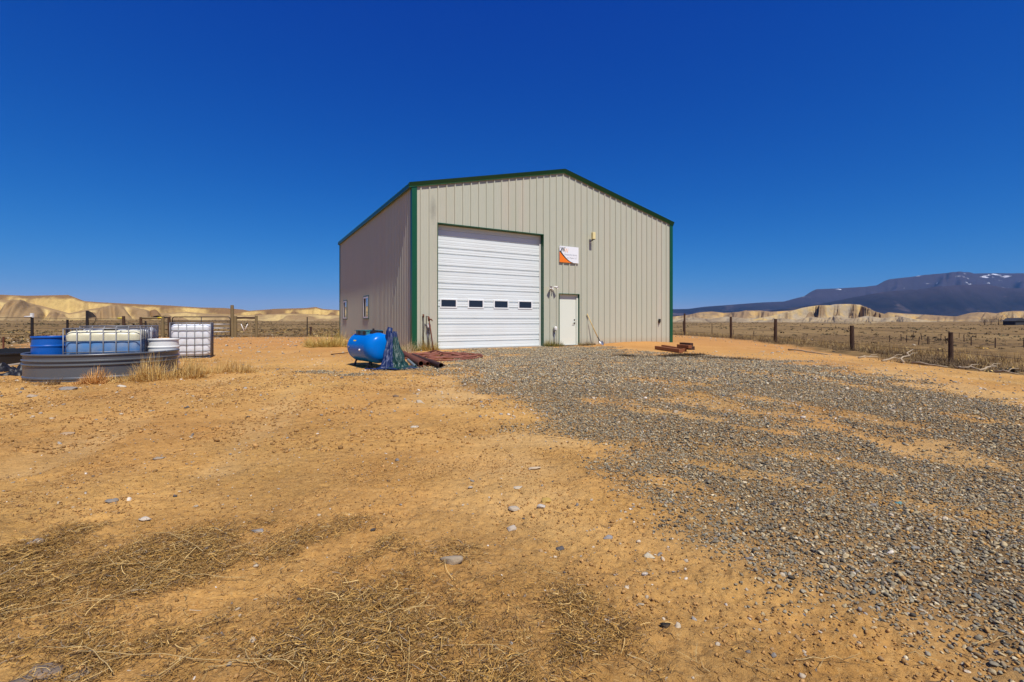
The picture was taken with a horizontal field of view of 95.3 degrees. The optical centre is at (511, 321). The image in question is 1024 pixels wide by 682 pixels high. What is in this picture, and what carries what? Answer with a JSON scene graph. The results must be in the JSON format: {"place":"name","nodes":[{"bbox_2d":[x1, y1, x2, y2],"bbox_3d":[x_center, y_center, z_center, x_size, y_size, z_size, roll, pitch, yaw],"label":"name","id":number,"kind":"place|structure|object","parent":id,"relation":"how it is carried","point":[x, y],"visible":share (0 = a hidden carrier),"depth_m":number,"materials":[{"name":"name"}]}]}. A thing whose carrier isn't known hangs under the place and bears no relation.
{"place":"outdoors","nodes":[
{"label":"outdoors","id":0,"kind":"place"},
{"bbox_2d":[0,295,262,316],"bbox_3d":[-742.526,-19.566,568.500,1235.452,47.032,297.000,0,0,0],"label":"hills","id":1,"kind":"structure","parent":0,"point":[67,303],"depth_m":629.98,"materials":[{"name":"beige stone"}]},
{"bbox_2d":[0,299,338,320],"bbox_3d":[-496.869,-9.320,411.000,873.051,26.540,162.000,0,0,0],"label":"hills","id":2,"kind":"structure","parent":0,"point":[16,308],"depth_m":416.43,"materials":[{"name":"beige stone"}]},
{"bbox_2d":[235,307,338,314],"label":"hills","id":3,"kind":"structure","parent":0,"point":[315,310],"depth_m":612.92,"materials":[{"name":"beige stone"}]},
{"bbox_2d":[0,320,1023,681],"bbox_3d":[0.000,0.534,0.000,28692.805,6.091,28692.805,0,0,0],"label":"ground","id":4,"kind":"structure","parent":0,"point":[476,508],"depth_m":2.35,"materials":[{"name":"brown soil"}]},
{"bbox_2d":[2,337,4,348],"bbox_3d":[-13.738,0.826,12.612,0.036,0.845,0.033,0,0,0],"label":"fence post","id":5,"kind":"object","parent":4,"relation":"on","point":[3,342],"visible":0.36,"depth_m":12.60,"materials":[{"name":"metal"}]},
{"bbox_2d":[0,362,16,371],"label":"plastic sheet","id":6,"kind":"object","parent":4,"relation":"on","point":[4,367],"visible":0.93,"depth_m":9.03,"materials":[{"name":"plastic"}]},
{"bbox_2d":[0,361,21,375],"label":"plastic sheet","id":7,"kind":"object","parent":4,"relation":"on","point":[17,371],"visible":0.42,"depth_m":8.24,"materials":[{"name":"plastic"}]},
{"bbox_2d":[0,348,30,365],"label":"rubber tank","id":8,"kind":"object","parent":4,"relation":"on","point":[10,355],"visible":0.3,"depth_m":10.09,"materials":[{"name":"black rubber"}]},
{"bbox_2d":[9,675,35,681],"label":"rock","id":9,"kind":"object","parent":4,"relation":"on","point":[20,679],"visible":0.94,"depth_m":1.25,"materials":[{"name":"grey stone"}]},
{"bbox_2d":[24,313,33,344],"bbox_3d":[-12.624,0.512,12.206,0.204,1.478,0.084,0,0,0],"label":"fence post","id":10,"kind":"object","parent":4,"relation":"on","point":[32,324],"visible":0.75,"depth_m":12.20,"materials":[{"name":"wood"}]},
{"bbox_2d":[0,317,112,334],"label":"fence wire","id":11,"kind":"object","parent":10,"relation":"attached to","point":[55,318],"visible":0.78,"depth_m":12.19,"materials":[{"name":"metal"}]},
{"bbox_2d":[26,538,44,543],"bbox_3d":[-2.045,0.942,2.006,0.070,0.016,0.038,0,0,-17],"label":"rock","id":12,"kind":"object","parent":4,"relation":"on","point":[36,540],"visible":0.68,"depth_m":2.00,"materials":[{"name":"stone"}]},
{"bbox_2d":[26,662,63,679],"bbox_3d":[-1.281,0.958,1.281,0.106,0.012,0.055,0,0,0],"label":"rock","id":13,"kind":"object","parent":4,"relation":"on","point":[51,670],"visible":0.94,"depth_m":1.28,"materials":[{"name":"grey stone"}]},
{"bbox_2d":[31,376,62,385],"bbox_3d":[-7.090,0.894,7.134,0.583,0.152,0.340,0,0,0],"label":"dry grass clump","id":14,"kind":"object","parent":4,"relation":"on","point":[54,383],"visible":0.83,"depth_m":7.11,"materials":[{"name":"brown plant"}]},
{"bbox_2d":[60,432,74,434],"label":"rock","id":15,"kind":"object","parent":4,"relation":"on","point":[67,433],"visible":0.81,"depth_m":3.97,"materials":[{"name":"beige stone"}]},
{"bbox_2d":[66,320,68,332],"bbox_3d":[-16.203,0.585,17.026,0.070,1.326,0.060,0,0,0],"label":"fence post","id":16,"kind":"object","parent":4,"relation":"on","point":[67,323],"visible":0.36,"depth_m":17.00,"materials":[{"name":"wood"}]},
{"bbox_2d":[59,386,77,389],"bbox_3d":[-6.218,0.930,6.525,0.200,0.040,0.158,0,0,0],"label":"rock","id":17,"kind":"object","parent":4,"relation":"on","point":[66,388],"visible":0.98,"depth_m":6.50,"materials":[{"name":"grey stone"}]},
{"bbox_2d":[64,668,92,680],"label":"rock","id":18,"kind":"object","parent":4,"relation":"on","point":[87,672],"visible":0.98,"depth_m":1.26,"materials":[{"name":"beige stone"}]},
{"bbox_2d":[86,311,95,327],"bbox_3d":[-13.988,0.439,15.530,0.340,1.622,0.068,0,0,0],"label":"fence post","id":19,"kind":"object","parent":4,"relation":"on","point":[89,314],"visible":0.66,"depth_m":15.50,"materials":[{"name":"wood"}]},
{"bbox_2d":[69,365,113,385],"bbox_3d":[-6.499,0.818,7.281,0.691,0.359,0.626,0,0,45],"label":"dry grass clump","id":20,"kind":"object","parent":4,"relation":"on","point":[90,380],"visible":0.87,"depth_m":7.19,"materials":[{"name":"brown plant"}]},
{"bbox_2d":[20,349,179,382],"bbox_3d":[-7.292,0.757,8.395,2.144,0.485,2.144,0,0,0],"label":"stock tank","id":21,"kind":"object","parent":4,"relation":"on","point":[46,368],"visible":0.67,"depth_m":7.48,"materials":[{"name":"metal"}]},
{"bbox_2d":[30,336,64,354],"bbox_3d":[-8.080,0.585,8.155,0.480,0.670,0.480,0,0,-23],"label":"barrel","id":22,"kind":"object","parent":21,"relation":"in","point":[47,345],"visible":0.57,"depth_m":7.97,"materials":[{"name":"blue plastic"}]},
{"bbox_2d":[62,327,149,353],"bbox_3d":[-7.259,0.524,8.413,1.055,0.832,0.825,0,0,-29],"label":"caged tote","id":23,"kind":"object","parent":21,"relation":"in","point":[91,341],"visible":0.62,"depth_m":8.10,"materials":[{"name":"white plastic"}]},
{"bbox_2d":[148,338,179,367],"bbox_3d":[-6.606,0.620,8.858,0.490,0.600,0.490,0,0,-23],"label":"barrel","id":24,"kind":"object","parent":21,"relation":"in","point":[159,344],"visible":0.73,"depth_m":8.68,"materials":[{"name":"white plastic"}]},
{"bbox_2d":[34,316,170,336],"bbox_3d":[-25.174,0.450,28.588,8.485,1.603,0.255,0,0,0],"label":"rail fence","id":25,"kind":"object","parent":4,"relation":"on","point":[162,323],"visible":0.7,"depth_m":28.56,"materials":[{"name":"brown wood"}]},
{"bbox_2d":[105,498,118,502],"bbox_3d":[-2.101,0.938,2.447,0.059,0.017,0.028,0,0,-29],"label":"rock","id":26,"kind":"object","parent":4,"relation":"on","point":[111,500],"visible":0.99,"depth_m":2.45,"materials":[{"name":"grey stone"}]},
{"bbox_2d":[79,325,158,338],"bbox_3d":[-8.208,0.524,9.813,1.145,0.892,0.925,0,0,-30],"label":"caged tote","id":27,"kind":"object","parent":4,"relation":"on","point":[154,333],"visible":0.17,"depth_m":9.83,"materials":[{"name":"white plastic"}]},
{"bbox_2d":[138,516,150,520],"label":"rock","id":28,"kind":"object","parent":4,"relation":"on","point":[144,518],"visible":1,"depth_m":2.23,"materials":[{"name":"beige stone"}]},
{"bbox_2d":[90,353,215,383],"bbox_3d":[-5.803,0.728,7.717,1.524,0.568,1.167,0,0,0],"label":"dry grass clump","id":29,"kind":"object","parent":4,"relation":"on","point":[145,376],"visible":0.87,"depth_m":7.67,"materials":[{"name":"beige plant"}]},
{"bbox_2d":[169,322,213,358],"bbox_3d":[-8.483,0.492,12.393,0.897,0.956,0.825,0,0,-29],"label":"caged tote","id":30,"kind":"object","parent":4,"relation":"on","point":[195,340],"visible":0.85,"depth_m":12.10,"materials":[{"name":"white plastic"}]},
{"bbox_2d":[181,356,217,361],"bbox_3d":[-7.529,0.865,11.228,0.987,0.199,0.460,0,0,0],"label":"dry grass clump","id":31,"kind":"object","parent":4,"relation":"on","point":[195,360],"visible":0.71,"depth_m":11.21,"materials":[{"name":"beige plant"}]},
{"bbox_2d":[171,352,258,374],"bbox_3d":[-5.545,0.760,8.630,1.691,0.440,1.030,0,0,0],"label":"dry grass clump","id":32,"kind":"object","parent":4,"relation":"on","point":[234,369],"visible":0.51,"depth_m":8.69,"materials":[{"name":"beige plant"}]},
{"bbox_2d":[159,333,335,336],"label":"dry grass","id":33,"kind":"structure","parent":4,"relation":"on","point":[166,335],"depth_m":28.94,"materials":[{"name":"beige plant"}]},
{"bbox_2d":[251,528,262,532],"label":"rock","id":34,"kind":"object","parent":4,"relation":"on","point":[258,530],"visible":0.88,"depth_m":2.12,"materials":[{"name":"grey stone"}]},
{"bbox_2d":[230,305,320,336],"bbox_3d":[-12.856,0.115,30.247,8.715,2.273,3.575,0,0,0],"label":"rail fence","id":35,"kind":"object","parent":4,"relation":"on","point":[233,318],"visible":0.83,"depth_m":28.54,"materials":[{"name":"brown wood"}]},
{"bbox_2d":[172,316,230,335],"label":"pipe gate","id":36,"kind":"structure","parent":35,"relation":"attached to","point":[214,324],"depth_m":28.59,"materials":[{"name":"metal"}]},
{"bbox_2d":[0,363,644,451],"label":"straw litter","id":37,"kind":"object","parent":4,"relation":"on","point":[231,404],"visible":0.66,"depth_m":5.20,"materials":[{"name":"beige plant"}]},
{"bbox_2d":[299,328,350,347],"bbox_3d":[-7.029,0.554,17.736,2.196,0.966,1.634,0,0,0],"label":"dry grass clump","id":38,"kind":"object","parent":4,"relation":"on","point":[330,343],"visible":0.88,"depth_m":17.49,"materials":[{"name":"beige plant"}]},
{"bbox_2d":[347,328,386,367],"bbox_3d":[-3.068,0.547,10.043,0.660,0.814,1.260,0,0,-40],"label":"pressure tank","id":39,"kind":"object","parent":4,"relation":"on","point":[367,345],"visible":0.87,"depth_m":9.62,"materials":[{"name":"blue metal"}]},
{"bbox_2d":[364,327,418,369],"bbox_3d":[-2.359,0.525,9.503,0.916,0.834,0.941,0,0,13],"label":"tarp","id":40,"kind":"object","parent":4,"relation":"on","point":[393,356],"visible":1,"depth_m":9.47,"materials":[{"name":"blue plastic"}]},
{"bbox_2d":[398,335,417,352],"bbox_3d":[-3.083,0.637,13.973,0.957,0.648,1.094,0,0,0],"label":"dry weed","id":41,"kind":"object","parent":4,"relation":"on","point":[407,350],"visible":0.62,"depth_m":14.03,"materials":[{"name":"beige plant"}]},
{"bbox_2d":[400,341,420,351],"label":"weeds","id":42,"kind":"object","parent":4,"relation":"on","point":[409,346],"visible":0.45,"depth_m":14.97,"materials":[{"name":"beige plant"}]},
{"bbox_2d":[403,351,423,366],"bbox_3d":[-2.450,0.871,11.355,0.124,0.123,3.450,0,0,-19],"label":"pipe","id":43,"kind":"object","parent":4,"relation":"on","point":[417,361],"visible":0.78,"depth_m":10.46,"materials":[{"name":"metal"}]},
{"bbox_2d":[409,353,429,365],"bbox_3d":[-2.322,0.901,11.402,0.090,0.089,2.957,0,0,-20],"label":"pipe","id":44,"kind":"object","parent":4,"relation":"on","point":[426,363],"visible":0.5,"depth_m":10.25,"materials":[{"name":"metal"}]},
{"bbox_2d":[412,353,443,367],"bbox_3d":[-2.041,0.890,10.953,0.110,0.109,3.142,0,0,-22],"label":"pipe","id":45,"kind":"object","parent":4,"relation":"on","point":[436,363],"visible":0.66,"depth_m":10.08,"materials":[{"name":"metal"}]},
{"bbox_2d":[419,336,440,350],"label":"weeds","id":46,"kind":"object","parent":4,"relation":"on","point":[429,347],"visible":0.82,"depth_m":15.31,"materials":[{"name":"beige plant"}]},
{"bbox_2d":[426,316,433,349],"bbox_3d":[-2.692,0.428,15.364,0.282,1.250,0.099,0,0,10],"label":"yard hydrant","id":47,"kind":"object","parent":4,"relation":"on","point":[431,339],"visible":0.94,"depth_m":15.34,"materials":[{"name":"metal"}]},
{"bbox_2d":[7,336,865,357],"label":"loose pebbles","id":48,"kind":"object","parent":4,"relation":"on","point":[421,350],"visible":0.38,"depth_m":18.31,"materials":[{"name":"stone"}]},
{"bbox_2d":[405,350,482,360],"bbox_3d":[-1.963,0.874,12.534,2.376,0.151,2.831,0,0,0],"label":"hose","id":49,"kind":"object","parent":4,"relation":"on","point":[435,356],"visible":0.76,"depth_m":12.22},
{"bbox_2d":[440,555,462,564],"bbox_3d":[-0.236,0.929,1.821,0.090,0.027,0.036,0,0,-14],"label":"rock","id":50,"kind":"object","parent":4,"relation":"on","point":[454,560],"visible":1,"depth_m":1.81,"materials":[{"name":"beige stone"}]},
{"bbox_2d":[0,334,914,351],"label":"field stones","id":51,"kind":"object","parent":4,"relation":"on","point":[334,334],"visible":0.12,"depth_m":24.40,"materials":[{"name":"brown stone"}]},
{"bbox_2d":[338,169,673,349],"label":"metal building","id":52,"kind":"structure","parent":4,"relation":"on","point":[473,262],"depth_m":17.90,"materials":[{"name":"beige metal"}]},
{"bbox_2d":[343,300,346,319],"bbox_3d":[-9.006,-0.645,25.275,0.092,1.050,1.030,0,0,-30],"label":"window","id":53,"kind":"structure","parent":52,"relation":"in","point":[344,301],"depth_m":25.23,"materials":[{"name":"white plastic"}]},
{"bbox_2d":[363,295,368,318],"bbox_3d":[-6.538,-0.645,21.001,0.092,1.050,1.040,0,0,-30],"label":"window","id":54,"kind":"structure","parent":52,"relation":"in","point":[365,298],"depth_m":20.87,"materials":[{"name":"white plastic"}]},
{"bbox_2d":[438,225,540,348],"bbox_3d":[-0.756,-1.185,16.960,4.260,4.270,0.060,0,0,-30],"label":"overhead door","id":55,"kind":"structure","parent":52,"relation":"in","point":[489,282],"depth_m":16.90,"materials":[{"name":"white paint"}]},
{"bbox_2d":[560,295,575,344],"bbox_3d":[2.198,-0.070,18.530,0.850,1.980,0.105,0,0,-30],"label":"door","id":56,"kind":"structure","parent":52,"relation":"in","point":[567,302],"depth_m":18.57,"materials":[{"name":"beige paint"}]},
{"bbox_2d":[559,246,578,262],"bbox_3d":[2.252,-2.647,18.416,0.930,0.635,0.027,0,0,-30],"label":"business sign","id":57,"kind":"object","parent":52,"relation":"attached to","point":[567,254],"visible":1,"depth_m":18.39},
{"bbox_2d":[590,232,595,242],"bbox_3d":[3.257,-3.410,18.881,0.135,0.400,0.234,0,0,-30],"label":"wall light","id":58,"kind":"object","parent":52,"relation":"attached to","point":[593,235],"visible":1,"depth_m":18.80,"materials":[{"name":"white plastic"}]},
{"bbox_2d":[0,512,1019,681],"bbox_3d":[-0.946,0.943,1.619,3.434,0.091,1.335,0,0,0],"label":"straw litter","id":59,"kind":"object","parent":4,"relation":"on","point":[369,650],"visible":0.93,"depth_m":1.49,"materials":[{"name":"beige plant"}]},
{"bbox_2d":[0,367,1022,454],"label":"dirt crumbs","id":60,"kind":"object","parent":4,"relation":"on","point":[215,439],"visible":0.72,"depth_m":5.05,"materials":[{"name":"soil"}]},
{"bbox_2d":[0,324,1022,372],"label":"sagebrush","id":61,"kind":"object","parent":4,"relation":"on","point":[260,327],"visible":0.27,"depth_m":56.43,"materials":[{"name":"brown plant"}]},
{"bbox_2d":[0,319,1023,342],"bbox_3d":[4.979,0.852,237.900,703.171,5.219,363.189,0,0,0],"label":"sagebrush","id":62,"kind":"object","parent":4,"relation":"on","point":[844,331],"visible":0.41,"depth_m":135.40,"materials":[{"name":"brown plant"}]},
{"bbox_2d":[0,327,1023,371],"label":"bunch grass","id":63,"kind":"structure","parent":4,"relation":"on","point":[218,331],"depth_m":35.52,"materials":[{"name":"beige plant"}]},
{"bbox_2d":[0,449,1023,681],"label":"dirt crumbs","id":64,"kind":"object","parent":4,"relation":"on","point":[858,645],"visible":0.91,"depth_m":2.00,"materials":[{"name":"soil"}]},
{"bbox_2d":[0,353,1023,421],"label":"loose pebbles","id":65,"kind":"object","parent":4,"relation":"on","point":[663,417],"visible":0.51,"depth_m":6.48,"materials":[{"name":"stone"}]},
{"bbox_2d":[507,525,516,531],"bbox_3d":[-0.002,0.947,2.144,0.046,0.023,0.035,0,0,0],"label":"rock","id":66,"kind":"object","parent":4,"relation":"on","point":[512,528],"visible":1,"depth_m":2.14,"materials":[{"name":"beige stone"}]},
{"bbox_2d":[2,419,1023,681],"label":"loose pebbles","id":67,"kind":"object","parent":4,"relation":"on","point":[774,655],"visible":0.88,"depth_m":2.15,"materials":[{"name":"stone"}]},
{"bbox_2d":[3,444,1023,681],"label":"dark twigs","id":68,"kind":"object","parent":4,"relation":"on","point":[525,526],"visible":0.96,"depth_m":2.14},
{"bbox_2d":[508,506,519,510],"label":"rock","id":69,"kind":"object","parent":4,"relation":"on","point":[513,508],"visible":1,"depth_m":2.32,"materials":[{"name":"beige stone"}]},
{"bbox_2d":[541,497,550,502],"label":"rock","id":70,"kind":"object","parent":4,"relation":"on","point":[546,500],"visible":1,"depth_m":2.43,"materials":[{"name":"beige stone"}]},
{"bbox_2d":[543,340,564,346],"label":"weeds","id":71,"kind":"object","parent":4,"relation":"on","point":[548,344],"visible":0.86,"depth_m":17.79,"materials":[{"name":"beige plant"}]},
{"bbox_2d":[578,342,595,345],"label":"weeds","id":72,"kind":"object","parent":4,"relation":"on","point":[586,344],"visible":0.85,"depth_m":18.64,"materials":[{"name":"beige plant"}]},
{"bbox_2d":[587,314,603,344],"bbox_3d":[3.347,0.319,18.759,0.673,1.292,0.186,0,0,7],"label":"shovel","id":73,"kind":"object","parent":4,"relation":"on","point":[601,342],"visible":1,"depth_m":18.77,"materials":[{"name":"brown wood"}]},
{"bbox_2d":[603,535,612,538],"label":"rock","id":74,"kind":"object","parent":4,"relation":"on","point":[608,537],"visible":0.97,"depth_m":2.04,"materials":[{"name":"grey stone"}]},
{"bbox_2d":[644,552,654,558],"bbox_3d":[0.554,0.942,1.883,0.046,0.015,0.028,0,0,0],"label":"rock","id":75,"kind":"object","parent":4,"relation":"on","point":[647,555],"visible":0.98,"depth_m":1.88,"materials":[{"name":"beige stone"}]},
{"bbox_2d":[605,352,708,358],"bbox_3d":[4.144,0.906,12.661,3.262,0.155,1.567,0,0,-8],"label":"dead weed mat","id":76,"kind":"object","parent":4,"relation":"on","point":[673,354],"visible":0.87,"depth_m":12.87,"materials":[{"name":"brown plant"}]},
{"bbox_2d":[660,622,669,628],"bbox_3d":[0.473,0.935,1.440,0.033,0.014,0.018,0,0,0],"label":"rock","id":77,"kind":"object","parent":4,"relation":"on","point":[664,625],"visible":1,"depth_m":1.44,"materials":[{"name":"grey stone"}]},
{"bbox_2d":[655,346,682,352],"bbox_3d":[5.073,0.890,15.175,0.130,0.110,1.937,0,0,-4],"label":"timber","id":78,"kind":"object","parent":4,"relation":"on","point":[677,350],"visible":1,"depth_m":14.90,"materials":[{"name":"brown wood"}]},
{"bbox_2d":[661,345,686,350],"bbox_3d":[5.520,0.895,15.992,0.120,0.100,2.296,0,0,1],"label":"timber","id":79,"kind":"object","parent":4,"relation":"on","point":[684,349],"visible":0.67,"depth_m":15.87,"materials":[{"name":"brown wood"}]},
{"bbox_2d":[677,344,691,347],"bbox_3d":[5.552,0.790,15.053,0.120,0.100,0.693,0,0,-11],"label":"timber","id":80,"kind":"object","parent":79,"relation":"on","point":[683,346],"visible":1,"depth_m":14.98,"materials":[{"name":"brown wood"}]},
{"bbox_2d":[683,356,766,359],"bbox_3d":[5.414,0.916,11.977,2.172,0.110,0.824,0,0,30],"label":"dead weed mat","id":81,"kind":"object","parent":4,"relation":"on","point":[731,357],"visible":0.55,"depth_m":11.89,"materials":[{"name":"brown plant"}]},
{"bbox_2d":[788,349,827,354],"bbox_3d":[9.519,0.964,15.065,0.114,0.076,2.422,0,0,7],"label":"pole","id":82,"kind":"object","parent":4,"relation":"on","point":[805,351],"visible":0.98,"depth_m":15.22,"materials":[{"name":"brown wood"}]},
{"bbox_2d":[673,314,1023,362],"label":"wire fence","id":83,"kind":"object","parent":4,"relation":"on","point":[950,351],"visible":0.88,"depth_m":17.13,"materials":[{"name":"brown metal"}]},
{"bbox_2d":[858,354,878,358],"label":"branch","id":84,"kind":"object","parent":4,"relation":"on","point":[870,356],"visible":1,"depth_m":12.50,"materials":[{"name":"brown wood"}]},
{"bbox_2d":[881,354,901,361],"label":"branch","id":85,"kind":"object","parent":4,"relation":"on","point":[891,358],"visible":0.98,"depth_m":11.60,"materials":[{"name":"brown wood"}]},
{"bbox_2d":[869,353,982,368],"bbox_3d":[10.470,0.952,11.905,2.206,0.408,2.059,0,0,36],"label":"brush heap","id":86,"kind":"object","parent":4,"relation":"on","point":[944,363],"visible":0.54,"depth_m":11.63,"materials":[{"name":"brown plant"}]},
{"bbox_2d":[900,349,912,362],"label":"branch","id":87,"kind":"object","parent":86,"relation":"on","point":[902,360],"visible":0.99,"depth_m":12.10,"materials":[{"name":"brown wood"}]},
{"bbox_2d":[911,362,947,367],"bbox_3d":[9.994,1.023,11.164,0.136,0.081,1.082,0,0,7],"label":"branch","id":88,"kind":"object","parent":4,"relation":"on","point":[927,364],"visible":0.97,"depth_m":11.22,"materials":[{"name":"brown wood"}]},
{"bbox_2d":[913,333,972,343],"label":"wire fence","id":89,"kind":"object","parent":4,"relation":"on","point":[940,337],"visible":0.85,"depth_m":74.01,"materials":[{"name":"brown metal"}]},
{"bbox_2d":[889,334,1023,347],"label":"wire fence","id":90,"kind":"object","parent":4,"relation":"on","point":[957,344],"visible":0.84,"depth_m":65.60,"materials":[{"name":"brown metal"}]},
{"bbox_2d":[957,364,978,368],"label":"branch","id":91,"kind":"object","parent":4,"relation":"on","point":[970,366],"visible":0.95,"depth_m":10.58,"materials":[{"name":"brown wood"}]},
{"bbox_2d":[978,363,999,370],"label":"branch","id":92,"kind":"object","parent":4,"relation":"on","point":[986,367],"visible":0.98,"depth_m":10.19,"materials":[{"name":"brown wood"}]},
{"bbox_2d":[994,368,1018,374],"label":"branch","id":93,"kind":"object","parent":4,"relation":"on","point":[998,371],"visible":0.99,"depth_m":9.46,"materials":[{"name":"brown wood"}]},
{"bbox_2d":[1002,318,1023,324],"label":"shed","id":94,"kind":"structure","parent":4,"relation":"on","point":[1013,321],"depth_m":228.01,"materials":[{"name":"grey metal"}]},
{"bbox_2d":[0,0,1023,310],"label":"sky","id":95,"kind":"structure","parent":0,"point":[187,153],"materials":[{"name":"blue"}]},
{"bbox_2d":[291,345,941,384],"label":"gravel","id":96,"kind":"structure","parent":0,"point":[555,353],"depth_m":9.17,"materials":[{"name":"grey gravel"}]},
{"bbox_2d":[673,317,774,322],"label":"hills","id":97,"kind":"structure","parent":0,"point":[704,320],"depth_m":739.46,"materials":[{"name":"beige stone"}]},
{"bbox_2d":[673,310,792,318],"bbox_3d":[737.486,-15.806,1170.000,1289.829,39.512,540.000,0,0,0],"label":"hills","id":98,"kind":"structure","parent":0,"point":[746,314],"depth_m":1259.22,"materials":[{"name":"beige stone"}]},
{"bbox_2d":[475,382,1023,452],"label":"gravel","id":99,"kind":"structure","parent":0,"point":[870,407],"depth_m":4.66,"materials":[{"name":"grey gravel"}]},
{"bbox_2d":[575,448,1023,681],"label":"gravel","id":100,"kind":"structure","parent":0,"point":[906,514],"depth_m":2.18,"materials":[{"name":"grey gravel"}]},
{"bbox_2d":[737,315,935,323],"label":"hills","id":101,"kind":"structure","parent":0,"point":[847,320],"depth_m":513.50,"materials":[{"name":"beige stone"}]},
{"bbox_2d":[749,304,927,320],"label":"hills","id":102,"kind":"structure","parent":0,"point":[853,311],"depth_m":748.85,"materials":[{"name":"beige stone"}]},
{"bbox_2d":[673,272,1023,315],"bbox_3d":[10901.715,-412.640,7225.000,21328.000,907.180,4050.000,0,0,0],"label":"mountains","id":103,"kind":"structure","parent":0,"point":[1004,280],"depth_m":8047.09,"materials":[{"name":"blue stone"}]},
{"bbox_2d":[673,330,1023,373],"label":"dry grass","id":104,"kind":"structure","parent":0,"point":[929,352],"depth_m":16.28,"materials":[{"name":"beige plant"}]},
{"bbox_2d":[770,284,1023,315],"bbox_3d":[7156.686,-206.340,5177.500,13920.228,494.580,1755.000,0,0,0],"label":"mountains","id":105,"kind":"structure","parent":0,"point":[955,300],"depth_m":5304.62,"materials":[{"name":"blue stone"}]},
{"bbox_2d":[885,311,1023,321],"bbox_3d":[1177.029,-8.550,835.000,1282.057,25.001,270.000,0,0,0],"label":"hills","id":106,"kind":"structure","parent":0,"point":[973,317],"depth_m":854.82,"materials":[{"name":"beige stone"}]}
]}

